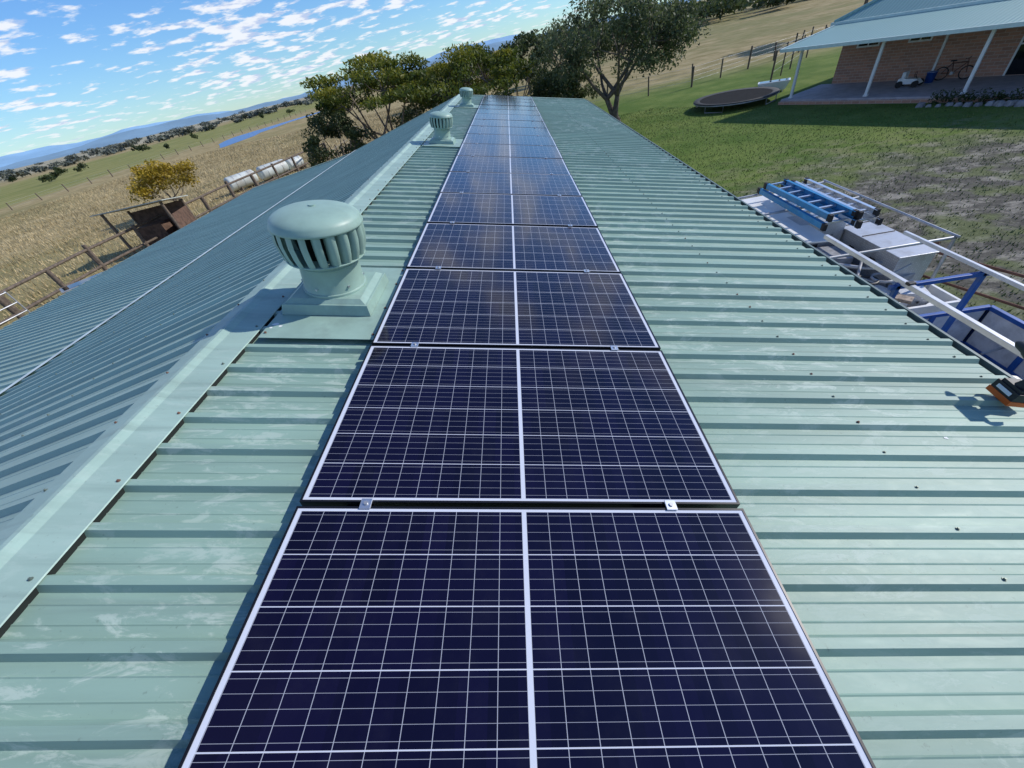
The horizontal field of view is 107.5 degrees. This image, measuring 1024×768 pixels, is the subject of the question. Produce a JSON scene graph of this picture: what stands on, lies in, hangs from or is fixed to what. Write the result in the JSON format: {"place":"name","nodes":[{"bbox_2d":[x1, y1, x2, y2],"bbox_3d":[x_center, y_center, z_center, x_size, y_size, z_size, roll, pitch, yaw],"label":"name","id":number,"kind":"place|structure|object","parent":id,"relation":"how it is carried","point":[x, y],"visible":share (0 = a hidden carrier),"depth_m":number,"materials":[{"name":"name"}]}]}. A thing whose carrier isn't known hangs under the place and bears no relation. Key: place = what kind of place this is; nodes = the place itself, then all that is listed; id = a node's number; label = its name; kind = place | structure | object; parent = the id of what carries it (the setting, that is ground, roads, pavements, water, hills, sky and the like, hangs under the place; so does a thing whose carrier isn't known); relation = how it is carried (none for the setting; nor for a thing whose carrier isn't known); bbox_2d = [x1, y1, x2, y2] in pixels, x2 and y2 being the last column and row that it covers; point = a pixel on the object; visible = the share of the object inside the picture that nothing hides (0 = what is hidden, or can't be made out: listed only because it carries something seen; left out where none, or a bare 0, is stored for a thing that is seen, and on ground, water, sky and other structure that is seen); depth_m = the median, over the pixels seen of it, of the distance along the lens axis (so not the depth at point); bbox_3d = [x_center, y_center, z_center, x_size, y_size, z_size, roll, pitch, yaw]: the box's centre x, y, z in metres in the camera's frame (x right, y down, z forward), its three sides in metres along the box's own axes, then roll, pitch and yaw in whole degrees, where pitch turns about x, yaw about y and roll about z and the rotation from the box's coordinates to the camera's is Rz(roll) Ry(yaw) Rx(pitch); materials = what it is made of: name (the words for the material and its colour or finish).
{"place":"outdoors","nodes":[
{"label":"outdoors","id":0,"kind":"place"},
{"bbox_2d":[219,112,316,147],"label":"river","id":1,"kind":"structure","parent":0,"point":[233,140],"depth_m":95.75,"materials":[{"name":"blue liquid"}]},
{"bbox_2d":[0,0,667,156],"label":"sky","id":2,"kind":"structure","parent":0,"point":[72,71],"materials":[{"name":"blue"}]},
{"bbox_2d":[0,0,687,166],"bbox_3d":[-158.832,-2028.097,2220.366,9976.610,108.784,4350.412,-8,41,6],"label":"mountains","id":3,"kind":"structure","parent":0,"point":[6,160],"depth_m":3084.48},
{"bbox_2d":[0,0,700,170],"bbox_3d":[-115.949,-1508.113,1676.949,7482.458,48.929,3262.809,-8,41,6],"label":"hills","id":4,"kind":"structure","parent":0,"point":[128,135],"depth_m":2436.76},
{"bbox_2d":[0,0,1023,328],"bbox_3d":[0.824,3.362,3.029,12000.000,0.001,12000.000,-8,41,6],"label":"ground","id":5,"kind":"structure","parent":0,"point":[736,36],"depth_m":18.49,"materials":[{"name":"plant"}]},
{"bbox_2d":[0,291,29,324],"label":"steel gate","id":6,"kind":"structure","parent":5,"relation":"on","point":[15,300],"depth_m":13.72,"materials":[{"name":"silver metal"}]},
{"bbox_2d":[59,271,103,293],"bbox_3d":[-17.703,-4.252,16.061,0.892,0.605,2.192,21,52,33],"label":"water trough","id":7,"kind":"object","parent":5,"relation":"on","point":[65,289],"visible":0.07,"depth_m":15.54,"materials":[{"name":"grey metal"}]},
{"bbox_2d":[89,195,196,253],"bbox_3d":[-19.289,-8.762,20.287,3.400,2.200,2.650,-18,41,-4],"label":"animal shelter","id":8,"kind":"object","parent":5,"relation":"on","point":[177,215],"visible":0.67,"depth_m":20.62,"materials":[{"name":"metal"}]},
{"bbox_2d":[7,109,294,182],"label":"scattered paddock trees","id":9,"kind":"object","parent":5,"relation":"on","point":[56,173],"visible":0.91,"depth_m":121.71,"materials":[{"name":"green plant"}]},
{"bbox_2d":[6,110,305,209],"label":"wire fence","id":10,"kind":"object","parent":5,"relation":"on","point":[131,163],"visible":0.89,"depth_m":72.79,"materials":[{"name":"grey metal"}]},
{"bbox_2d":[125,159,199,203],"bbox_3d":[-25.493,-14.556,27.585,5.018,3.381,5.159,-24,42,-11],"label":"gold tree","id":11,"kind":"object","parent":5,"relation":"on","point":[153,171],"visible":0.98,"depth_m":26.49,"materials":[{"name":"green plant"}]},
{"bbox_2d":[0,144,329,325],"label":"timber yard fence","id":12,"kind":"object","parent":5,"relation":"on","point":[14,310],"visible":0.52,"depth_m":18.12,"materials":[{"name":"brown wood"}]},
{"bbox_2d":[0,103,430,327],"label":"dry grass","id":13,"kind":"structure","parent":5,"relation":"on","point":[126,177],"depth_m":37.23,"materials":[{"name":"beige plant"}]},
{"bbox_2d":[224,170,258,192],"bbox_3d":[-21.307,-15.993,29.654,1.015,1.158,2.260,18,50,31],"label":"storage tank","id":14,"kind":"object","parent":5,"relation":"on","point":[241,185],"visible":0.75,"depth_m":29.34,"materials":[{"name":"white plastic"}]},
{"bbox_2d":[0,43,530,181],"bbox_3d":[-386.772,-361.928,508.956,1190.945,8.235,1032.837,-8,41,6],"label":"distant tree line","id":15,"kind":"object","parent":5,"relation":"on","point":[74,158],"visible":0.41,"depth_m":250.68,"materials":[{"name":"green plant"}]},
{"bbox_2d":[256,159,288,181],"bbox_3d":[-19.759,-17.688,31.114,1.015,1.158,2.360,18,50,31],"label":"storage tank","id":16,"kind":"object","parent":5,"relation":"on","point":[267,174],"visible":0.8,"depth_m":30.77,"materials":[{"name":"white plastic"}]},
{"bbox_2d":[285,156,306,171],"bbox_3d":[-18.683,-18.986,32.384,0.857,0.998,1.360,18,50,31],"label":"storage tank","id":17,"kind":"object","parent":5,"relation":"on","point":[299,160],"visible":0.52,"depth_m":32.11,"materials":[{"name":"white plastic"}]},
{"bbox_2d":[300,124,368,170],"bbox_3d":[-18.997,-27.419,41.612,5.622,1.294,46.066,-22,42,-9],"label":"wire fence","id":18,"kind":"object","parent":5,"relation":"on","point":[344,145],"visible":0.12,"depth_m":32.83,"materials":[{"name":"grey metal"}]},
{"bbox_2d":[300,107,374,166],"bbox_3d":[-9.948,-13.326,21.475,3.998,4.062,3.601,-35,46,-23],"label":"shade tree","id":19,"kind":"object","parent":5,"relation":"on","point":[336,125],"visible":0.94,"depth_m":20.57,"materials":[{"name":"green plant"}]},
{"bbox_2d":[299,50,441,139],"bbox_3d":[-7.618,-15.771,22.203,7.613,5.843,8.280,-8,41,6],"label":"feather leaf tree","id":20,"kind":"object","parent":5,"relation":"on","point":[397,80],"visible":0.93,"depth_m":20.06,"materials":[{"name":"green plant"}]},
{"bbox_2d":[388,71,458,127],"bbox_3d":[-5.645,-17.880,24.914,5.138,4.650,4.836,-8,41,6],"label":"shade tree","id":21,"kind":"object","parent":5,"relation":"on","point":[410,113],"visible":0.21,"depth_m":24.44,"materials":[{"name":"green plant"}]},
{"bbox_2d":[423,61,448,99],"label":"paddock tree","id":22,"kind":"object","parent":5,"relation":"on","point":[433,77],"visible":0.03,"depth_m":53.77,"materials":[{"name":"green plant"}]},
{"bbox_2d":[404,41,534,108],"bbox_3d":[-2.487,-17.087,22.626,8.203,5.372,8.925,-8,41,6],"label":"feather leaf tree","id":23,"kind":"object","parent":5,"relation":"on","point":[468,62],"visible":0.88,"depth_m":20.86,"materials":[{"name":"green plant"}]},
{"bbox_2d":[444,44,495,91],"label":"paddock tree","id":24,"kind":"object","parent":5,"relation":"on","point":[488,52],"visible":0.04,"depth_m":46.58,"materials":[{"name":"green plant"}]},
{"bbox_2d":[0,94,1023,767],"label":"farm shed","id":25,"kind":"structure","parent":5,"relation":"on","point":[168,416],"depth_m":1.78,"materials":[{"name":"green paint"}]},
{"bbox_2d":[258,200,405,339],"bbox_3d":[-1.188,-0.841,2.465,0.720,0.622,1.000,1,42,-2],"label":"roof ventilator","id":26,"kind":"object","parent":25,"relation":"on","point":[339,292],"visible":1,"depth_m":2.38,"materials":[{"name":"paint"}]},
{"bbox_2d":[359,97,490,508],"bbox_3d":[-0.615,-3.612,6.020,0.063,0.112,20.600,1,42,-2],"label":"mounting rail","id":27,"kind":"object","parent":25,"relation":"attached to","point":[365,503],"visible":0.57,"depth_m":1.43,"materials":[{"name":"metal"}]},
{"bbox_2d":[406,223,620,272],"bbox_3d":[0.013,-1.224,3.349,1.700,0.037,1.000,1,42,-2],"label":"solar panel","id":28,"kind":"object","parent":27,"relation":"attached to","point":[507,247],"visible":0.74,"depth_m":3.27,"materials":[{"name":"blue glass"}]},
{"bbox_2d":[178,506,875,767],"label":"solar panel","id":29,"kind":"object","parent":27,"relation":"attached to","point":[470,637],"visible":1,"depth_m":1.09,"materials":[{"name":"blue glass"}]},
{"bbox_2d":[422,111,463,146],"bbox_3d":[-1.258,-4.710,6.886,0.720,0.477,0.780,1,42,-2],"label":"roof ventilator","id":30,"kind":"object","parent":25,"relation":"on","point":[441,123],"visible":1,"depth_m":6.82,"materials":[{"name":"paint"}]},
{"bbox_2d":[455,87,479,107],"bbox_3d":[-1.326,-8.573,11.212,0.720,0.451,0.740,1,42,-2],"label":"roof ventilator","id":31,"kind":"object","parent":25,"relation":"on","point":[466,94],"visible":1,"depth_m":11.14,"materials":[{"name":"paint"}]},
{"bbox_2d":[532,120,677,509],"bbox_3d":[0.549,-3.595,6.053,0.062,0.112,20.600,1,42,-2],"label":"mounting rail","id":32,"kind":"object","parent":25,"relation":"attached to","point":[670,504],"visible":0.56,"depth_m":1.46,"materials":[{"name":"metal"}]},
{"bbox_2d":[483,95,531,98],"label":"solar panel","id":33,"kind":"object","parent":32,"relation":"attached to","point":[508,97],"visible":0.76,"depth_m":13.21,"materials":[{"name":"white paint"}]},
{"bbox_2d":[482,98,533,102],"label":"solar panel","id":34,"kind":"object","parent":32,"relation":"attached to","point":[507,100],"visible":0.74,"depth_m":12.46,"materials":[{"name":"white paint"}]},
{"bbox_2d":[473,113,543,120],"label":"solar panel","id":35,"kind":"object","parent":32,"relation":"attached to","point":[509,117],"visible":0.79,"depth_m":9.39,"materials":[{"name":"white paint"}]},
{"bbox_2d":[476,109,540,114],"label":"solar panel","id":36,"kind":"object","parent":32,"relation":"attached to","point":[514,112],"visible":0.74,"depth_m":10.17,"materials":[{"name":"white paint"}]},
{"bbox_2d":[478,105,538,110],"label":"solar panel","id":37,"kind":"object","parent":32,"relation":"attached to","point":[506,107],"visible":0.74,"depth_m":10.92,"materials":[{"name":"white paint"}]},
{"bbox_2d":[480,101,536,106],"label":"solar panel","id":38,"kind":"object","parent":32,"relation":"attached to","point":[507,103],"visible":0.83,"depth_m":11.67,"materials":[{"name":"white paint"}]},
{"bbox_2d":[467,125,550,135],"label":"solar panel","id":39,"kind":"object","parent":32,"relation":"attached to","point":[508,130],"visible":0.74,"depth_m":7.87,"materials":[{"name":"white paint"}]},
{"bbox_2d":[471,119,546,127],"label":"solar panel","id":40,"kind":"object","parent":32,"relation":"attached to","point":[508,123],"visible":0.77,"depth_m":8.64,"materials":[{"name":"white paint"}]},
{"bbox_2d":[457,143,562,158],"bbox_3d":[-0.034,-3.951,6.383,1.700,0.036,1.000,1,42,-2],"label":"solar panel","id":41,"kind":"object","parent":32,"relation":"attached to","point":[507,150],"visible":0.79,"depth_m":6.34,"materials":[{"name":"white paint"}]},
{"bbox_2d":[463,133,556,145],"bbox_3d":[-0.044,-4.633,7.142,1.700,0.037,1.000,1,42,-2],"label":"solar panel","id":42,"kind":"object","parent":32,"relation":"attached to","point":[510,139],"visible":0.76,"depth_m":7.11,"materials":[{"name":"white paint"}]},
{"bbox_2d":[450,155,570,174],"bbox_3d":[-0.025,-3.268,5.626,1.700,0.036,1.000,1,42,-2],"label":"solar panel","id":43,"kind":"object","parent":32,"relation":"attached to","point":[490,164],"visible":0.74,"depth_m":5.58,"materials":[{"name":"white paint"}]},
{"bbox_2d":[440,171,581,195],"bbox_3d":[-0.013,-2.589,4.865,1.700,0.038,1.000,1,42,-2],"label":"solar panel","id":44,"kind":"object","parent":32,"relation":"attached to","point":[511,183],"visible":0.74,"depth_m":4.81,"materials":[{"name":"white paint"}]},
{"bbox_2d":[427,192,597,226],"bbox_3d":[0.004,-1.908,4.106,1.700,0.035,1.000,1,42,-2],"label":"solar panel","id":45,"kind":"object","parent":32,"relation":"attached to","point":[509,209],"visible":0.82,"depth_m":4.04,"materials":[{"name":"blue glass"}]},
{"bbox_2d":[372,268,660,349],"bbox_3d":[0.027,-0.545,2.588,1.700,0.035,1.000,1,42,-2],"label":"solar panel","id":46,"kind":"object","parent":32,"relation":"attached to","point":[506,308],"visible":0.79,"depth_m":2.49,"materials":[{"name":"blue glass"}]},
{"bbox_2d":[299,345,739,507],"bbox_3d":[0.039,0.136,1.829,1.700,0.037,1.000,1,42,-2],"label":"solar panel","id":47,"kind":"object","parent":32,"relation":"attached to","point":[436,426],"visible":0.97,"depth_m":1.70,"materials":[{"name":"blue glass"}]},
{"bbox_2d":[986,341,1023,407],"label":"cordless drill","id":48,"kind":"object","parent":25,"relation":"on","point":[1007,391],"visible":1,"depth_m":2.03,"materials":[{"name":"orange plastic"}]},
{"bbox_2d":[491,54,554,95],"bbox_3d":[0.696,-21.800,27.712,5.154,4.425,4.470,-8,41,6],"label":"shade tree","id":49,"kind":"object","parent":5,"relation":"on","point":[537,66],"visible":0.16,"depth_m":26.80,"materials":[{"name":"green plant"}]},
{"bbox_2d":[498,29,553,94],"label":"paddock tree","id":50,"kind":"object","parent":5,"relation":"on","point":[524,41],"visible":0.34,"depth_m":40.91,"materials":[{"name":"green plant"}]},
{"bbox_2d":[529,62,586,98],"bbox_3d":[2.887,-17.982,23.537,3.706,3.555,3.755,-8,41,6],"label":"shrub","id":51,"kind":"object","parent":5,"relation":"on","point":[541,86],"visible":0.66,"depth_m":22.56,"materials":[{"name":"green plant"}]},
{"bbox_2d":[531,24,588,78],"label":"paddock tree","id":52,"kind":"object","parent":5,"relation":"on","point":[555,47],"visible":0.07,"depth_m":49.55,"materials":[{"name":"green plant"}]},
{"bbox_2d":[544,60,600,98],"bbox_3d":[4.000,-19.365,24.915,4.011,3.365,3.854,21,52,33],"label":"shrub","id":53,"kind":"object","parent":5,"relation":"on","point":[589,91],"visible":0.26,"depth_m":24.39,"materials":[{"name":"green plant"}]},
{"bbox_2d":[530,0,712,120],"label":"gum tree","id":54,"kind":"object","parent":5,"relation":"on","point":[670,25],"visible":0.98,"depth_m":18.99,"materials":[{"name":"green plant"}]},
{"bbox_2d":[585,0,794,45],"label":"hedgerow trees","id":55,"kind":"object","parent":5,"relation":"on","point":[716,8],"visible":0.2,"depth_m":84.24,"materials":[{"name":"green plant"}]},
{"bbox_2d":[586,24,827,101],"bbox_3d":[26.345,-28.412,30.323,46.283,1.375,3.843,-20,42,-7],"label":"wire fence","id":56,"kind":"object","parent":5,"relation":"on","point":[693,68],"visible":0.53,"depth_m":28.12,"materials":[{"name":"grey metal"}]},
{"bbox_2d":[693,87,779,113],"bbox_3d":[12.292,-15.704,20.767,4.160,0.394,4.160,-8,41,6],"label":"trampoline","id":57,"kind":"object","parent":5,"relation":"on","point":[736,96],"visible":1,"depth_m":20.42,"materials":[{"name":"black fabric"}]},
{"bbox_2d":[758,78,790,90],"bbox_3d":[14.827,-16.908,21.339,1.548,0.505,0.712,13,48,27],"label":"bathtub trough","id":58,"kind":"object","parent":5,"relation":"on","point":[781,84],"visible":0.62,"depth_m":21.03,"materials":[{"name":"white paint"}]},
{"bbox_2d":[770,26,813,79],"bbox_3d":[18.955,-22.372,25.251,0.138,1.865,9.340,23,53,35],"label":"wire fence","id":59,"kind":"object","parent":5,"relation":"on","point":[776,56],"visible":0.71,"depth_m":24.44,"materials":[{"name":"grey metal"}]},
{"bbox_2d":[738,179,960,314],"bbox_3d":[4.918,-2.415,6.912,2.018,1.862,5.300,-8,41,6],"label":"utility truck","id":60,"kind":"object","parent":5,"relation":"on","point":[901,255],"visible":0.26,"depth_m":5.52,"materials":[{"name":"white paint"}]},
{"bbox_2d":[757,184,858,230],"bbox_3d":[4.638,-2.880,6.020,0.445,0.095,1.910,-8,41,6],"label":"extension ladder","id":61,"kind":"object","parent":60,"relation":"on","point":[805,215],"visible":0.72,"depth_m":5.84,"materials":[{"name":"metal"}]},
{"bbox_2d":[763,178,859,221],"bbox_3d":[4.640,-2.939,5.934,0.375,0.095,1.760,-9,41,6],"label":"extension ladder","id":62,"kind":"object","parent":61,"relation":"on","point":[816,210],"visible":1,"depth_m":5.80,"materials":[{"name":"metal"}]},
{"bbox_2d":[802,181,883,228],"bbox_3d":[4.974,-2.861,5.908,0.305,0.095,1.910,-7,42,7],"label":"extension ladder","id":63,"kind":"object","parent":60,"relation":"on","point":[875,220],"visible":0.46,"depth_m":5.29,"materials":[{"name":"metal"}]},
{"bbox_2d":[791,177,881,218],"bbox_3d":[4.957,-2.927,5.849,0.265,0.095,1.710,-8,41,6],"label":"extension ladder","id":64,"kind":"object","parent":63,"relation":"on","point":[840,197],"visible":0.82,"depth_m":5.70,"materials":[{"name":"metal"}]},
{"bbox_2d":[788,29,996,98],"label":"veranda posts","id":65,"kind":"object","parent":5,"relation":"on","point":[981,56],"visible":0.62,"depth_m":15.49,"materials":[{"name":"white metal"}]},
{"bbox_2d":[778,75,1023,104],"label":"veranda slab","id":66,"kind":"structure","parent":5,"relation":"on","point":[884,92],"depth_m":15.96,"materials":[{"name":"grey concrete"}]},
{"bbox_2d":[895,71,923,87],"bbox_3d":[17.219,-13.161,16.205,0.500,0.530,0.797,-28,43,-16],"label":"ride on toy","id":67,"kind":"object","parent":66,"relation":"on","point":[905,79],"visible":1,"depth_m":16.19,"materials":[{"name":"white paint"}]},
{"bbox_2d":[924,70,938,82],"bbox_3d":[18.026,-13.224,16.169,0.358,0.382,0.358,-8,41,6],"label":"bucket","id":68,"kind":"object","parent":66,"relation":"on","point":[930,76],"visible":1,"depth_m":16.11,"materials":[{"name":"blue paint"}]},
{"bbox_2d":[934,56,973,80],"bbox_3d":[18.608,-13.204,15.726,0.442,0.735,1.238,-19,42,-6],"label":"bicycle","id":69,"kind":"object","parent":66,"relation":"on","point":[953,72],"visible":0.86,"depth_m":15.69,"materials":[{"name":"metal"}]},
{"bbox_2d":[823,231,1023,379],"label":"box trailer","id":70,"kind":"object","parent":5,"relation":"on","point":[993,334],"visible":0.15,"depth_m":4.41,"materials":[{"name":"blue paint"}]},
{"bbox_2d":[832,26,1023,83],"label":"walls","id":71,"kind":"structure","parent":5,"relation":"on","point":[899,58],"depth_m":16.34,"materials":[{"name":"brick"}]},
{"bbox_2d":[779,0,1023,52],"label":"roof","id":72,"kind":"structure","parent":71,"relation":"on","point":[873,21],"depth_m":15.32,"materials":[{"name":"white paint"}]},
{"bbox_2d":[856,34,1023,75],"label":"windows and doors","id":73,"kind":"structure","parent":71,"relation":"attached to","point":[1015,65],"depth_m":14.83,"materials":[{"name":"black glass"}]},
{"bbox_2d":[915,100,1023,107],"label":"garden edging rocks","id":74,"kind":"object","parent":5,"relation":"on","point":[1014,103],"visible":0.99,"depth_m":13.35,"materials":[{"name":"grey stone"}]},
{"bbox_2d":[921,241,1023,309],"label":"pipe rail fence","id":75,"kind":"object","parent":5,"relation":"on","point":[985,295],"visible":0.25,"depth_m":5.27,"materials":[{"name":"metal"}]},
{"bbox_2d":[927,87,1023,104],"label":"garden shrubs","id":76,"kind":"object","parent":5,"relation":"on","point":[987,97],"visible":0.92,"depth_m":13.69,"materials":[{"name":"green plant"}]},
{"bbox_2d":[619,103,1023,320],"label":"lawn grass","id":77,"kind":"structure","parent":0,"point":[983,186],"depth_m":12.57,"materials":[{"name":"green plant"}]}
]}

